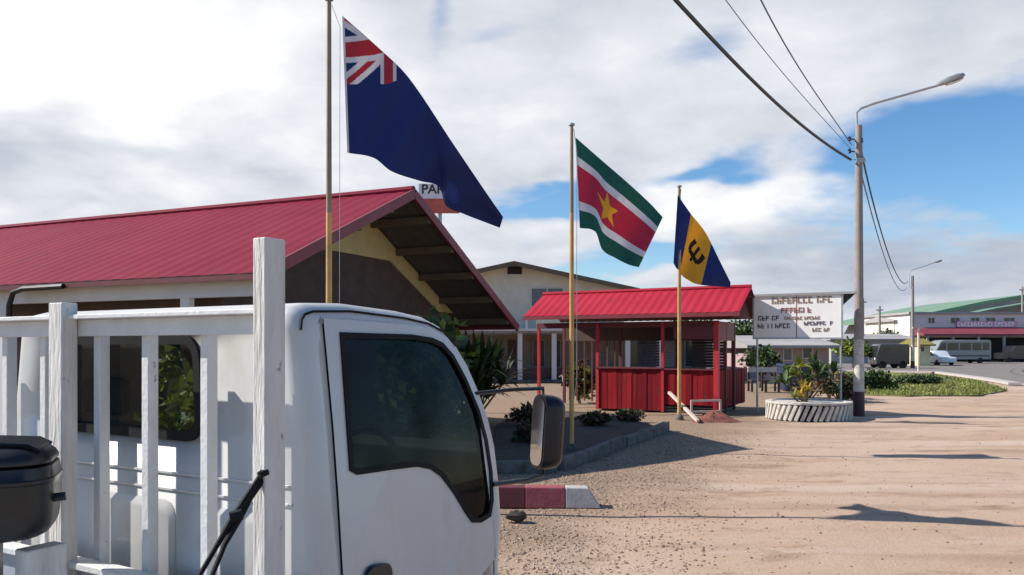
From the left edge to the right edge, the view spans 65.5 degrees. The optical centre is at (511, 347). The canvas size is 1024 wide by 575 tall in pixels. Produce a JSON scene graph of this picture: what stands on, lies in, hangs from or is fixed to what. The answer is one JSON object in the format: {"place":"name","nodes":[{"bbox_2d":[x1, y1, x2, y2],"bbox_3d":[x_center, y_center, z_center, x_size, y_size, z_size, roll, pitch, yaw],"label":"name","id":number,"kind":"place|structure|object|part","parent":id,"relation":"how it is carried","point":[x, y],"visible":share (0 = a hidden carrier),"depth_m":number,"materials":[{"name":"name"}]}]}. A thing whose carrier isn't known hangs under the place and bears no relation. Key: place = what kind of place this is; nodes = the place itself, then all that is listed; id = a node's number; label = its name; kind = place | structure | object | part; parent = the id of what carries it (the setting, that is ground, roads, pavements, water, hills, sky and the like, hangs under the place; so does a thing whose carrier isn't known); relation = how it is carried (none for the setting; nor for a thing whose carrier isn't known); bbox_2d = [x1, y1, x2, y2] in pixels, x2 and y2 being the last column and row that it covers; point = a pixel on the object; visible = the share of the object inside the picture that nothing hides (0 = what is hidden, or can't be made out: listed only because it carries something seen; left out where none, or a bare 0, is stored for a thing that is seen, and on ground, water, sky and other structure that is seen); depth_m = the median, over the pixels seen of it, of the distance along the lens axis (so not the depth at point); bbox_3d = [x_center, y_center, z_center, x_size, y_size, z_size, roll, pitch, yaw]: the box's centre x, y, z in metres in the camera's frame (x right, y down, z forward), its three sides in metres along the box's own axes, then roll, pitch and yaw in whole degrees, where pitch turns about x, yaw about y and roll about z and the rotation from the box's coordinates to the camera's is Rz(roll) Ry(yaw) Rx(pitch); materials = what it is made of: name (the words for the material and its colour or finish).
{"place":"outdoors","nodes":[
{"label":"outdoors","id":0,"kind":"place"},
{"bbox_2d":[0,0,1023,333],"label":"sky","id":1,"kind":"structure","parent":0,"point":[108,107],"materials":[{"name":"white"}]},
{"bbox_2d":[482,364,1023,574],"bbox_3d":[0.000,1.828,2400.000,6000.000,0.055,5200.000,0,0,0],"label":"ground","id":2,"kind":"structure","parent":0,"point":[937,427],"depth_m":9.85,"materials":[{"name":"beige sand"}]},
{"bbox_2d":[0,186,518,434],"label":"hall","id":3,"kind":"structure","parent":2,"relation":"on","point":[401,250],"depth_m":14.89,"materials":[{"name":"beige paint"}]},
{"bbox_2d":[0,237,564,574],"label":"truck","id":4,"kind":"object","parent":2,"relation":"on","point":[362,435],"visible":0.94,"depth_m":2.81,"materials":[{"name":"white metal"}]},
{"bbox_2d":[0,435,66,574],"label":"plastic container","id":5,"kind":"object","parent":4,"relation":"on","point":[32,496],"visible":1,"depth_m":2.46,"materials":[{"name":"black plastic"}]},
{"bbox_3d":[-1.470,0.143,2.995,0.920,0.377,0.018,0,0,30],"label":"rear window","id":6,"kind":"part","parent":4,"relation":"part of","materials":[{"name":"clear glass"}]},
{"bbox_2d":[197,469,268,574],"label":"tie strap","id":7,"kind":"object","parent":4,"relation":"attached to","point":[235,519],"visible":0.96,"depth_m":2.17,"materials":[{"name":"black rubber"}]},
{"bbox_3d":[-0.363,0.494,3.021,0.179,1.179,0.969,0,0,30],"label":"door","id":8,"kind":"part","parent":4,"relation":"part of","materials":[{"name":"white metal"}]},
{"bbox_2d":[325,0,339,303],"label":"flagpole","id":9,"kind":"object","parent":2,"relation":"on","point":[328,183],"visible":0.43,"depth_m":8.98,"materials":[{"name":"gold metal"}]},
{"bbox_2d":[342,16,502,227],"bbox_3d":[-0.947,-2.615,9.145,1.937,2.304,0.623,0,0,-21],"label":"flag","id":10,"kind":"object","parent":9,"relation":"attached to","point":[393,124],"visible":1,"depth_m":9.07,"materials":[{"name":"blue fabric"}]},
{"bbox_2d":[419,184,458,222],"bbox_3d":[-2.016,-1.359,22.110,1.118,6.318,0.234,0,0,0],"label":"roadside sign","id":11,"kind":"object","parent":2,"relation":"on","point":[431,195],"visible":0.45,"depth_m":22.00,"materials":[{"name":"metal"}]},
{"bbox_2d":[416,305,476,367],"bbox_3d":[-1.458,0.572,13.326,1.754,2.572,1.770,0,0,0],"label":"garden bush","id":12,"kind":"object","parent":2,"relation":"on","point":[446,323],"visible":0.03,"depth_m":13.02,"materials":[{"name":"green plant"}]},
{"bbox_2d":[452,318,532,408],"bbox_3d":[-0.801,0.584,19.393,2.858,2.535,3.174,0,0,0],"label":"spiky plant","id":13,"kind":"object","parent":2,"relation":"on","point":[487,358],"visible":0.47,"depth_m":19.19,"materials":[{"name":"green plant"}]},
{"bbox_2d":[504,510,526,521],"bbox_3d":[0.034,1.772,8.358,0.239,0.130,0.161,0,0,0],"label":"stone","id":14,"kind":"object","parent":2,"relation":"on","point":[517,516],"visible":1,"depth_m":8.30,"materials":[{"name":"stone"}]},
{"bbox_2d":[496,460,556,473],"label":"garden kerb","id":15,"kind":"structure","parent":2,"relation":"on","point":[514,466],"depth_m":11.53,"materials":[{"name":"concrete"}]},
{"bbox_2d":[498,485,599,507],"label":"kerb block","id":16,"kind":"structure","parent":2,"relation":"on","point":[546,496],"depth_m":9.07,"materials":[{"name":"red paint"}]},
{"bbox_2d":[494,411,652,459],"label":"flower bed soil","id":17,"kind":"structure","parent":2,"relation":"on","point":[507,448],"depth_m":16.19,"materials":[{"name":"brown soil"}]},
{"bbox_2d":[504,401,532,423],"bbox_3d":[0.330,1.547,18.203,1.019,0.641,0.896,0,0,0],"label":"garden bush","id":18,"kind":"object","parent":17,"relation":"on","point":[524,413],"visible":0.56,"depth_m":18.02,"materials":[{"name":"green plant"}]},
{"bbox_2d":[511,417,531,441],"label":"garden bush","id":19,"kind":"object","parent":17,"relation":"on","point":[523,432],"visible":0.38,"depth_m":14.98,"materials":[{"name":"green plant"}]},
{"bbox_2d":[566,122,576,449],"bbox_3d":[1.034,-1.020,13.800,0.188,5.741,0.183,0,0,0],"label":"flagpole","id":20,"kind":"object","parent":17,"relation":"on","point":[571,445],"visible":0.88,"depth_m":13.77,"materials":[{"name":"gold metal"}]},
{"bbox_2d":[575,137,662,266],"bbox_3d":[1.875,-2.522,13.948,1.567,2.229,0.282,0,0,-18],"label":"flag","id":21,"kind":"object","parent":20,"relation":"attached to","point":[620,216],"visible":1,"depth_m":13.89,"materials":[{"name":"fabric"}]},
{"bbox_2d":[575,410,614,425],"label":"garden bush","id":22,"kind":"object","parent":17,"relation":"on","point":[595,418],"visible":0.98,"depth_m":18.01,"materials":[{"name":"green plant"}]},
{"bbox_2d":[612,407,646,421],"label":"garden bush","id":23,"kind":"object","parent":17,"relation":"on","point":[626,414],"visible":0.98,"depth_m":19.12,"materials":[{"name":"green plant"}]},
{"bbox_2d":[559,357,595,403],"bbox_3d":[2.312,1.089,25.957,1.256,1.540,1.218,0,0,-40],"label":"garden bush","id":24,"kind":"object","parent":2,"relation":"on","point":[581,380],"visible":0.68,"depth_m":25.90,"materials":[{"name":"green plant"}]},
{"bbox_2d":[454,261,722,382],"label":"house","id":25,"kind":"structure","parent":2,"relation":"on","point":[519,288],"depth_m":42.90,"materials":[{"name":"concrete"}]},
{"bbox_2d":[508,340,515,367],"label":"door","id":26,"kind":"structure","parent":25,"relation":"in","point":[511,343],"depth_m":42.91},
{"bbox_2d":[532,340,544,366],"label":"window","id":27,"kind":"structure","parent":25,"relation":"in","point":[534,342],"depth_m":42.91,"materials":[{"name":"grey glass"}]},
{"bbox_2d":[530,288,563,307],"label":"window","id":28,"kind":"structure","parent":25,"relation":"in","point":[536,293],"depth_m":42.87,"materials":[{"name":"grey glass"}]},
{"bbox_2d":[551,340,560,366],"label":"window","id":29,"kind":"structure","parent":25,"relation":"in","point":[558,341],"depth_m":42.91,"materials":[{"name":"grey glass"}]},
{"bbox_2d":[623,341,647,366],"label":"window","id":30,"kind":"structure","parent":25,"relation":"in","point":[633,344],"depth_m":42.91,"materials":[{"name":"grey glass"}]},
{"bbox_2d":[684,340,704,366],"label":"window","id":31,"kind":"structure","parent":25,"relation":"in","point":[688,361],"depth_m":42.91,"materials":[{"name":"grey glass"}]},
{"bbox_2d":[557,421,669,470],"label":"garden kerb","id":32,"kind":"structure","parent":2,"relation":"on","point":[594,452],"depth_m":13.79,"materials":[{"name":"concrete"}]},
{"bbox_2d":[523,284,754,412],"bbox_3d":[4.011,0.040,23.799,6.420,3.520,3.634,0,0,30],"label":"gazebo","id":33,"kind":"object","parent":2,"relation":"on","point":[642,388],"visible":0.92,"depth_m":22.76,"materials":[{"name":"red wood"}]},
{"bbox_2d":[675,185,683,419],"bbox_3d":[4.159,-1.092,19.800,0.218,5.883,0.213,0,0,0],"label":"flagpole","id":34,"kind":"object","parent":2,"relation":"on","point":[679,416],"visible":0.86,"depth_m":19.76,"materials":[{"name":"gold metal"}]},
{"bbox_2d":[673,196,729,286],"bbox_3d":[4.750,-2.636,19.865,1.544,2.266,0.249,0,0,-7],"label":"flag","id":35,"kind":"object","parent":34,"relation":"attached to","point":[701,264],"visible":1,"depth_m":19.86,"materials":[{"name":"fabric"}]},
{"bbox_2d":[668,391,698,421],"bbox_3d":[4.260,1.471,19.843,0.080,0.652,1.583,0,0,-14],"label":"timber pole","id":36,"kind":"object","parent":2,"relation":"on","point":[685,408],"visible":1,"depth_m":19.68,"materials":[{"name":"white wood"}]},
{"bbox_2d":[690,399,721,412],"bbox_3d":[5.082,1.587,20.862,0.958,0.425,0.065,0,0,-21],"label":"timber trestle","id":37,"kind":"object","parent":2,"relation":"on","point":[709,400],"visible":0.8,"depth_m":20.84,"materials":[{"name":"grey wood"}]},
{"bbox_2d":[692,410,740,422],"bbox_3d":[4.956,1.700,19.576,1.388,0.299,1.429,0,0,-39],"label":"soil heap","id":38,"kind":"object","parent":2,"relation":"on","point":[712,416],"visible":0.91,"depth_m":19.40,"materials":[{"name":"red soil"}]},
{"bbox_2d":[730,319,752,335],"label":"tree","id":39,"kind":"object","parent":2,"relation":"on","point":[744,327],"visible":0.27,"depth_m":58.76,"materials":[{"name":"green plant"}]},
{"bbox_2d":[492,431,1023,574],"bbox_3d":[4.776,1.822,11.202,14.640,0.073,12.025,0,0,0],"label":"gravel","id":40,"kind":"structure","parent":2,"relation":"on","point":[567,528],"depth_m":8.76,"materials":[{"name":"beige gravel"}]},
{"bbox_2d":[736,344,782,387],"bbox_3d":[11.137,0.870,35.854,2.130,2.083,1.937,0,0,0],"label":"tree","id":41,"kind":"object","parent":2,"relation":"on","point":[767,357],"visible":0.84,"depth_m":35.65,"materials":[{"name":"green plant"}]},
{"bbox_2d":[747,367,779,391],"bbox_3d":[10.193,1.310,32.257,1.171,0.980,0.570,0,0,0],"label":"bench","id":42,"kind":"object","parent":2,"relation":"on","point":[763,369],"visible":0.92,"depth_m":32.42,"materials":[{"name":"white paint"}]},
{"bbox_2d":[720,336,839,379],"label":"shop","id":43,"kind":"structure","parent":2,"relation":"on","point":[787,349],"depth_m":44.00},
{"bbox_2d":[782,348,792,360],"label":"window","id":44,"kind":"structure","parent":43,"relation":"in","point":[787,352],"depth_m":43.97,"materials":[{"name":"grey glass"}]},
{"bbox_2d":[802,348,812,358],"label":"window","id":45,"kind":"structure","parent":43,"relation":"in","point":[805,351],"depth_m":43.97,"materials":[{"name":"grey glass"}]},
{"bbox_2d":[750,291,856,412],"bbox_3d":[7.740,0.195,21.559,2.909,3.310,0.178,0,0,30],"label":"signboard","id":46,"kind":"object","parent":2,"relation":"on","point":[816,315],"visible":0.99,"depth_m":21.50,"materials":[{"name":"metal"}]},
{"bbox_2d":[765,398,852,421],"bbox_3d":[7.603,1.605,20.432,2.110,0.459,2.111,0,0,0],"label":"planter","id":47,"kind":"object","parent":2,"relation":"on","point":[821,410],"visible":0.98,"depth_m":19.64,"materials":[{"name":"concrete"}]},
{"bbox_2d":[787,379,815,401],"bbox_3d":[7.395,1.164,20.404,0.742,0.776,0.648,0,0,42],"label":"yellow plant","id":48,"kind":"object","parent":47,"relation":"in","point":[801,393],"visible":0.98,"depth_m":20.37,"materials":[{"name":"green plant"}]},
{"bbox_2d":[768,349,846,397],"bbox_3d":[10.517,0.942,28.028,2.655,1.822,2.777,0,0,-14],"label":"broadleaf plant","id":49,"kind":"object","parent":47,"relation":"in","point":[817,368],"visible":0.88,"depth_m":28.03,"materials":[{"name":"green plant"}]},
{"bbox_2d":[814,371,865,400],"bbox_3d":[10.964,1.323,26.702,1.724,1.088,1.327,0,0,0],"label":"garden bush","id":50,"kind":"object","parent":2,"relation":"on","point":[827,386],"visible":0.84,"depth_m":26.36,"materials":[{"name":"green plant"}]},
{"bbox_2d":[830,336,870,367],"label":"tree","id":51,"kind":"object","parent":2,"relation":"on","point":[848,346],"visible":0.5,"depth_m":69.46,"materials":[{"name":"green plant"}]},
{"bbox_2d":[876,306,882,333],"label":"utility pole","id":52,"kind":"object","parent":2,"relation":"on","point":[879,309],"visible":0.54,"depth_m":92.69,"materials":[{"name":"concrete"}]},
{"bbox_2d":[873,328,899,333],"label":"tree","id":53,"kind":"object","parent":2,"relation":"on","point":[888,331],"visible":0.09,"depth_m":95.62,"materials":[{"name":"green plant"}]},
{"bbox_2d":[848,73,964,416],"bbox_3d":[10.472,-2.720,21.189,3.136,9.140,0.300,0,0,0],"label":"street lamp","id":54,"kind":"object","parent":2,"relation":"on","point":[858,389],"visible":0.98,"depth_m":21.10,"materials":[{"name":"grey paint"}]},
{"bbox_2d":[673,0,851,160],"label":"overhead cable","id":55,"kind":"object","parent":54,"relation":"attached to","point":[683,8],"visible":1,"depth_m":13.96,"materials":[{"name":"rubber"}]},
{"bbox_2d":[726,0,850,148],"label":"overhead cable","id":56,"kind":"object","parent":54,"relation":"attached to","point":[780,69],"visible":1,"depth_m":14.74,"materials":[{"name":"black rubber"}]},
{"bbox_2d":[760,0,851,144],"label":"overhead cable","id":57,"kind":"object","parent":54,"relation":"attached to","point":[798,66],"visible":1,"depth_m":14.69,"materials":[{"name":"black rubber"}]},
{"bbox_2d":[863,179,905,290],"bbox_3d":[21.089,-4.739,44.332,0.473,1.193,52.027,0,0,28],"label":"overhead cable","id":58,"kind":"object","parent":54,"relation":"attached to","point":[876,230],"visible":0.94,"depth_m":34.34,"materials":[{"name":"black rubber"}]},
{"bbox_2d":[863,157,907,283],"bbox_3d":[21.163,-5.236,44.321,0.440,1.127,52.063,0,0,28],"label":"overhead cable","id":59,"kind":"object","parent":54,"relation":"attached to","point":[864,166],"visible":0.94,"depth_m":33.61,"materials":[{"name":"rubber"}]},
{"bbox_2d":[822,373,1006,396],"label":"grass verge","id":60,"kind":"object","parent":2,"relation":"on","point":[866,394],"depth_m":30.60,"materials":[{"name":"plant"}]},
{"bbox_2d":[843,367,907,389],"bbox_3d":[15.123,1.350,33.507,2.683,1.042,1.561,0,0,-21],"label":"garden bush","id":61,"kind":"object","parent":60,"relation":"on","point":[881,378],"visible":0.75,"depth_m":33.24,"materials":[{"name":"green plant"}]},
{"bbox_2d":[891,373,948,383],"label":"garden bush","id":62,"kind":"object","parent":60,"relation":"on","point":[919,379],"visible":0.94,"depth_m":38.11,"materials":[{"name":"green plant"}]},
{"bbox_2d":[909,260,941,367],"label":"street lamp","id":63,"kind":"object","parent":2,"relation":"on","point":[912,363],"visible":0.97,"depth_m":67.18,"materials":[{"name":"grey metal"}]},
{"bbox_2d":[839,370,1021,384],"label":"kerb","id":64,"kind":"structure","parent":2,"relation":"on","point":[1001,381],"depth_m":46.95,"materials":[{"name":"grey paint"}]},
{"bbox_2d":[843,295,1023,333],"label":"green roof hall","id":65,"kind":"structure","parent":2,"relation":"on","point":[1006,304],"depth_m":126.50,"materials":[{"name":"green metal"}]},
{"bbox_2d":[1019,286,1023,311],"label":"utility pole","id":66,"kind":"object","parent":2,"relation":"on","point":[1022,302],"visible":0.49,"depth_m":103.42,"materials":[{"name":"concrete"}]},
{"bbox_2d":[776,363,813,390],"bbox_3d":[11.840,1.244,33.193,1.400,1.111,1.580,0,0,8],"label":"water tank","id":67,"kind":"object","parent":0,"point":[780,370],"visible":0.42,"depth_m":32.65,"materials":[{"name":"plastic"}]},
{"bbox_2d":[712,361,1023,382],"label":"road","id":68,"kind":"structure","parent":0,"point":[1011,371],"depth_m":66.77,"materials":[{"name":"grey asphalt"}]},
{"bbox_2d":[823,334,910,362],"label":"shop","id":69,"kind":"structure","parent":68,"relation":"on","point":[871,339],"depth_m":88.00},
{"bbox_2d":[864,317,897,333],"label":"office","id":70,"kind":"structure","parent":68,"relation":"on","point":[872,325],"depth_m":107.82,"materials":[{"name":"white paint"}]},
{"bbox_2d":[868,344,909,367],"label":"parked van","id":71,"kind":"object","parent":68,"relation":"on","point":[885,355],"visible":1,"depth_m":67.30,"materials":[{"name":"grey paint"}]},
{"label":"window","id":72,"kind":"part","parent":71,"relation":"part of","materials":[{"name":"black glass"}]},
{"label":"window","id":73,"kind":"part","parent":71,"relation":"part of","materials":[{"name":"black glass"}]},
{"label":"window","id":74,"kind":"part","parent":71,"relation":"part of","materials":[{"name":"black glass"}]},
{"bbox_2d":[912,327,922,370],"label":"verge post","id":75,"kind":"object","parent":68,"relation":"on","point":[918,348],"visible":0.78,"depth_m":58.43,"materials":[{"name":"white wood"}]},
{"bbox_2d":[900,338,935,365],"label":"yellow booth","id":76,"kind":"object","parent":68,"relation":"on","point":[925,344],"visible":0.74,"depth_m":77.00,"materials":[{"name":"paint"}]},
{"bbox_2d":[930,351,956,364],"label":"parked car","id":77,"kind":"object","parent":68,"relation":"on","point":[937,357],"visible":0.77,"depth_m":79.04,"materials":[{"name":"white paint"}]},
{"bbox_2d":[864,312,1023,361],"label":"shopping building","id":78,"kind":"structure","parent":68,"relation":"on","point":[1000,331],"depth_m":99.95,"materials":[{"name":"white paint"}]},
{"bbox_2d":[928,317,934,323],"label":"window","id":79,"kind":"structure","parent":78,"relation":"in","point":[931,320],"depth_m":99.95,"materials":[{"name":"black glass"}]},
{"bbox_2d":[950,317,959,323],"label":"window","id":80,"kind":"structure","parent":78,"relation":"in","point":[953,320],"depth_m":99.98,"materials":[{"name":"black glass"}]},
{"bbox_2d":[970,317,979,320],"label":"window","id":81,"kind":"structure","parent":78,"relation":"in","point":[972,318],"depth_m":99.98,"materials":[{"name":"grey glass"}]},
{"bbox_2d":[985,317,995,320],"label":"window","id":82,"kind":"structure","parent":78,"relation":"in","point":[986,318],"depth_m":99.98,"materials":[{"name":"grey glass"}]},
{"bbox_2d":[1003,317,1014,320],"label":"window","id":83,"kind":"structure","parent":78,"relation":"in","point":[1005,318],"depth_m":99.98,"materials":[{"name":"grey glass"}]},
{"bbox_2d":[930,340,990,362],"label":"minibus","id":84,"kind":"object","parent":68,"relation":"on","point":[970,351],"visible":0.55,"depth_m":88.27,"materials":[{"name":"silver metal"}]},
{"bbox_2d":[938,343,945,349],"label":"window","id":85,"kind":"structure","parent":84,"relation":"in","point":[943,345],"depth_m":88.10,"materials":[{"name":"black glass"}]},
{"bbox_2d":[948,343,958,349],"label":"window","id":86,"kind":"structure","parent":84,"relation":"in","point":[951,346],"depth_m":88.16,"materials":[{"name":"black glass"}]},
{"bbox_2d":[960,343,970,349],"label":"window","id":87,"kind":"structure","parent":84,"relation":"in","point":[963,346],"depth_m":88.23,"materials":[{"name":"black glass"}]},
{"bbox_2d":[972,343,980,349],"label":"window","id":88,"kind":"structure","parent":84,"relation":"in","point":[975,346],"depth_m":88.29,"materials":[{"name":"black glass"}]},
{"bbox_2d":[983,343,988,349],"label":"window","id":89,"kind":"structure","parent":84,"relation":"in","point":[985,345],"depth_m":88.36,"materials":[{"name":"black glass"}]},
{"bbox_2d":[994,345,1023,361],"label":"parked car","id":90,"kind":"object","parent":68,"relation":"on","point":[1008,353],"visible":0.96,"depth_m":94.42,"materials":[{"name":"grey paint"}]},
{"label":"window","id":91,"kind":"part","parent":90,"relation":"part of","materials":[{"name":"black glass"}]}
]}

